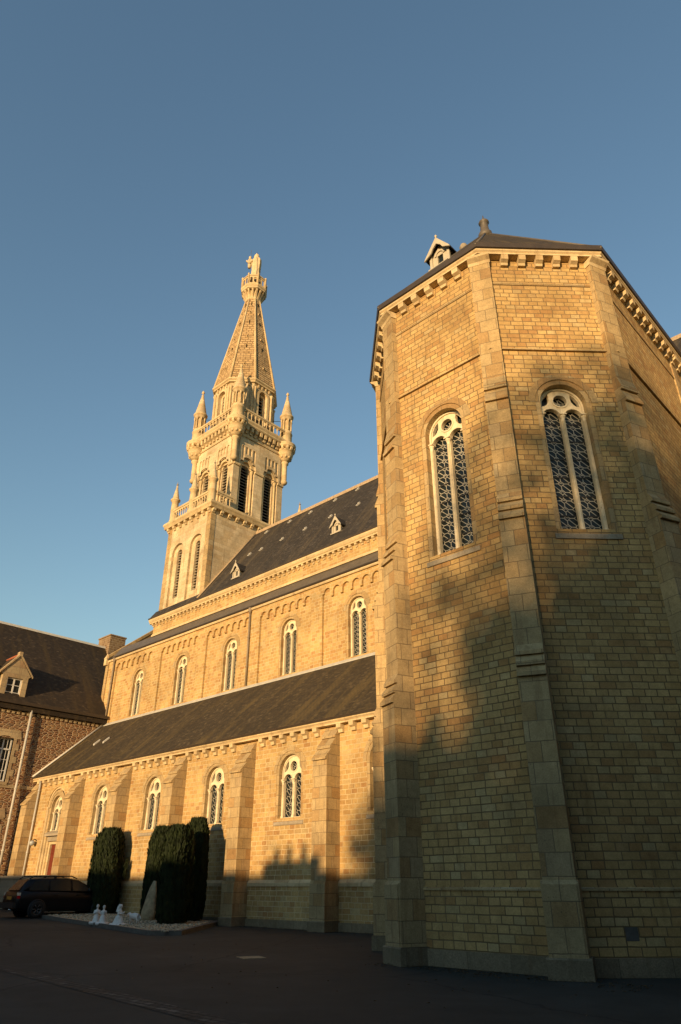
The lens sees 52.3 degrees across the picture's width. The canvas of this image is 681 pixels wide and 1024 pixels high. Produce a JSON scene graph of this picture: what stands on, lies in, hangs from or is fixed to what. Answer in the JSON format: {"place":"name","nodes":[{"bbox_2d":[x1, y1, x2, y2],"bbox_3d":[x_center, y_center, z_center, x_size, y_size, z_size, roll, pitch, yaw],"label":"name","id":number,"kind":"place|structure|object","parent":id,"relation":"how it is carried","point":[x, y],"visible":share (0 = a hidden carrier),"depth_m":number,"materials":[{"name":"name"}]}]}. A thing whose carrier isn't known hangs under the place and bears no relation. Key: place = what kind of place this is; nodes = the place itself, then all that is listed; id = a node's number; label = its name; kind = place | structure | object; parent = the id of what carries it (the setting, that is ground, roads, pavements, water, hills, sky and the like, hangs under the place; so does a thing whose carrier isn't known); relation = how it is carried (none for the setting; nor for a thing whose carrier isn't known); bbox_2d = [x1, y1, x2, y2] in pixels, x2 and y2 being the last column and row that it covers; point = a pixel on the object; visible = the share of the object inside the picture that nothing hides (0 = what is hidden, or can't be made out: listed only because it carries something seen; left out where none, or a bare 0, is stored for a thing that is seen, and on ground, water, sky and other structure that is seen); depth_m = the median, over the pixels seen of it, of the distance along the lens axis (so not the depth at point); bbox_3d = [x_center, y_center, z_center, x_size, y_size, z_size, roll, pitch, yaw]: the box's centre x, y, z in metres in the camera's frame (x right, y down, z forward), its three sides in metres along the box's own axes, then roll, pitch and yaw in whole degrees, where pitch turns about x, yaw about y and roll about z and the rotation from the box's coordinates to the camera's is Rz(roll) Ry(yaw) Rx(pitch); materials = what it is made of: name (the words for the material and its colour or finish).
{"place":"outdoors","nodes":[
{"label":"outdoors","id":0,"kind":"place"},
{"bbox_2d":[0,909,680,1023],"bbox_3d":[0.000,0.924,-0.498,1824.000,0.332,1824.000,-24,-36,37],"label":"ground","id":1,"kind":"structure","parent":0,"point":[179,972],"depth_m":9.57,"materials":[{"name":"grey asphalt"}]},
{"bbox_2d":[0,875,55,911],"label":"garden wall","id":2,"kind":"structure","parent":1,"relation":"on","point":[7,883],"depth_m":33.14,"materials":[{"name":"stone"}]},
{"bbox_2d":[0,876,117,918],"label":"parked car","id":3,"kind":"object","parent":1,"relation":"on","point":[33,898],"visible":0.81,"depth_m":26.66,"materials":[{"name":"black paint"}]},
{"bbox_2d":[0,621,126,875],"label":"stone building","id":4,"kind":"structure","parent":1,"relation":"on","point":[52,706],"depth_m":38.79,"materials":[{"name":"brown stone"}]},
{"bbox_2d":[0,737,12,780],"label":"window","id":5,"kind":"structure","parent":4,"relation":"in","point":[5,743],"depth_m":36.32,"materials":[{"name":"white paint"}]},
{"bbox_2d":[0,964,247,1023],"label":"paved gutter strip","id":6,"kind":"object","parent":1,"relation":"on","point":[198,1016],"visible":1,"depth_m":8.36,"materials":[{"name":"stone"}]},
{"bbox_2d":[43,913,209,929],"bbox_3d":[-7.155,14.411,24.282,3.969,0.393,12.089,20,-34,-32],"label":"gravel bed","id":7,"kind":"object","parent":1,"relation":"on","point":[123,918],"visible":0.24,"depth_m":23.42,"materials":[{"name":"grey gravel"}]},
{"bbox_2d":[89,904,99,923],"bbox_3d":[-7.954,13.125,22.630,0.440,0.562,0.602,8,-29,-15],"label":"statue","id":8,"kind":"object","parent":7,"relation":"on","point":[96,915],"visible":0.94,"depth_m":22.53,"materials":[{"name":"white stone"}]},
{"bbox_2d":[95,905,108,924],"bbox_3d":[-7.630,12.957,22.293,0.440,0.552,0.602,8,-29,-15],"label":"statue","id":9,"kind":"object","parent":7,"relation":"on","point":[103,912],"visible":0.99,"depth_m":22.19,"materials":[{"name":"white stone"}]},
{"bbox_2d":[85,826,128,912],"bbox_3d":[-9.578,14.723,28.443,1.525,3.360,1.416,-24,-36,37],"label":"yew tree","id":10,"kind":"object","parent":7,"relation":"on","point":[106,876],"visible":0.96,"depth_m":28.10,"materials":[{"name":"green plant"}]},
{"bbox_2d":[110,904,126,924],"bbox_3d":[-6.955,12.669,21.790,0.602,0.604,0.440,-4,-29,7],"label":"statue","id":11,"kind":"object","parent":7,"relation":"on","point":[118,919],"visible":0.95,"depth_m":21.70,"materials":[{"name":"white stone"}]},
{"bbox_2d":[127,912,140,923],"bbox_3d":[-6.557,12.895,22.007,0.558,0.324,0.193,-11,-30,20],"label":"lamb statue","id":12,"kind":"object","parent":7,"relation":"on","point":[135,916],"visible":0.98,"depth_m":21.97,"materials":[{"name":"white stone"}]},
{"bbox_2d":[140,881,156,920],"bbox_3d":[-6.655,13.495,24.034,0.709,1.274,0.407,-24,-36,37],"label":"standing stone","id":13,"kind":"object","parent":7,"relation":"on","point":[148,911],"visible":0.86,"depth_m":23.83,"materials":[{"name":"stone"}]},
{"bbox_2d":[139,825,170,917],"bbox_3d":[-6.713,13.277,25.532,1.188,3.253,1.141,-24,-36,37],"label":"yew tree","id":14,"kind":"object","parent":7,"relation":"on","point":[155,848],"visible":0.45,"depth_m":25.34,"materials":[{"name":"green plant"}]},
{"bbox_2d":[155,823,195,923],"bbox_3d":[-5.454,11.955,22.869,1.163,3.130,1.215,-24,-36,37],"label":"yew tree","id":15,"kind":"object","parent":7,"relation":"on","point":[174,900],"visible":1,"depth_m":22.50,"materials":[{"name":"green plant"}]},
{"bbox_2d":[188,816,209,920],"bbox_3d":[-5.090,12.561,24.369,1.092,3.463,1.049,-24,-36,37],"label":"yew tree","id":16,"kind":"object","parent":7,"relation":"on","point":[199,826],"visible":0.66,"depth_m":24.16,"materials":[{"name":"green plant"}]},
{"bbox_2d":[40,912,217,934],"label":"kerb","id":17,"kind":"structure","parent":1,"relation":"on","point":[212,923],"depth_m":21.03,"materials":[{"name":"concrete"}]},
{"bbox_2d":[237,956,265,958],"bbox_3d":[-1.704,8.528,13.237,0.451,0.047,0.451,12,-31,-21],"label":"manhole cover","id":18,"kind":"object","parent":1,"relation":"on","point":[250,957],"visible":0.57,"depth_m":13.19,"materials":[{"name":"metal"}]},
{"bbox_2d":[1,925,652,1022],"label":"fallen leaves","id":19,"kind":"object","parent":1,"relation":"on","point":[493,972],"visible":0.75,"depth_m":10.57,"materials":[{"name":"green plant"}]},
{"bbox_2d":[7,216,680,982],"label":"church","id":20,"kind":"structure","parent":1,"relation":"on","point":[415,702],"depth_m":16.11,"materials":[{"name":"stone"}]},
{"bbox_2d":[44,790,64,836],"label":"window","id":21,"kind":"structure","parent":20,"relation":"in","point":[55,807],"depth_m":34.80,"materials":[{"name":"stone"}]},
{"bbox_2d":[86,779,109,839],"bbox_3d":[-10.978,13.717,31.995,1.672,2.576,0.422,-24,-36,37],"label":"window","id":22,"kind":"structure","parent":20,"relation":"in","point":[99,807],"depth_m":32.17,"materials":[{"name":"stone"}]},
{"bbox_2d":[127,665,145,716],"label":"window","id":23,"kind":"structure","parent":20,"relation":"in","point":[137,683],"depth_m":40.07,"materials":[{"name":"stone"}]},
{"bbox_2d":[137,770,163,836],"bbox_3d":[-7.870,12.338,29.435,1.672,2.576,0.422,-24,-36,37],"label":"window","id":24,"kind":"structure","parent":20,"relation":"in","point":[154,786],"depth_m":29.59,"materials":[{"name":"stone"}]},
{"bbox_2d":[170,650,189,704],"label":"window","id":25,"kind":"structure","parent":20,"relation":"in","point":[180,670],"depth_m":37.55,"materials":[{"name":"stone"}]},
{"bbox_2d":[202,759,228,830],"bbox_3d":[-4.763,10.959,26.875,1.672,2.576,0.422,-24,-36,37],"label":"window","id":26,"kind":"structure","parent":20,"relation":"in","point":[218,772],"depth_m":27.03,"materials":[{"name":"stone"}]},
{"bbox_2d":[219,633,239,691],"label":"window","id":27,"kind":"structure","parent":20,"relation":"in","point":[228,671],"depth_m":35.01,"materials":[{"name":"stone"}]},
{"bbox_2d":[246,250,261,273],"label":"statue","id":28,"kind":"object","parent":20,"relation":"on","point":[255,263],"visible":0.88,"depth_m":58.03,"materials":[{"name":"stone"}]},
{"bbox_2d":[277,613,299,675],"bbox_3d":[-2.296,6.242,32.220,1.550,3.124,0.422,-24,-36,37],"label":"window","id":29,"kind":"structure","parent":20,"relation":"in","point":[288,631],"depth_m":32.40,"materials":[{"name":"stone"}]},
{"bbox_2d":[273,746,306,825],"bbox_3d":[-1.655,9.580,24.314,1.672,2.576,0.422,-24,-36,37],"label":"window","id":30,"kind":"structure","parent":20,"relation":"in","point":[289,783],"depth_m":24.42,"materials":[{"name":"stone"}]},
{"bbox_2d":[343,590,369,657],"bbox_3d":[0.823,4.858,29.651,1.550,3.124,0.422,-24,-36,37],"label":"window","id":31,"kind":"structure","parent":20,"relation":"in","point":[356,614],"depth_m":29.82,"materials":[{"name":"stone"}]},
{"bbox_2d":[363,736,373,818],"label":"window","id":32,"kind":"structure","parent":20,"relation":"in","point":[369,757],"depth_m":22.03,"materials":[{"name":"stone"}]},
{"bbox_2d":[416,397,480,567],"bbox_3d":[2.523,-0.774,15.791,1.566,4.180,0.422,-24,-36,37],"label":"window","id":33,"kind":"structure","parent":20,"relation":"in","point":[454,518],"depth_m":15.89,"materials":[{"name":"stone"}]},
{"bbox_2d":[528,374,622,539],"bbox_3d":[4.960,-1.208,14.984,1.566,4.180,0.422,1,-28,-2],"label":"window","id":34,"kind":"structure","parent":20,"relation":"in","point":[576,496],"depth_m":15.02,"materials":[{"name":"stone"}]},
{"bbox_2d":[0,0,680,644],"label":"sky","id":35,"kind":"structure","parent":0,"point":[147,147],"materials":[{"name":"blue"}]}
]}

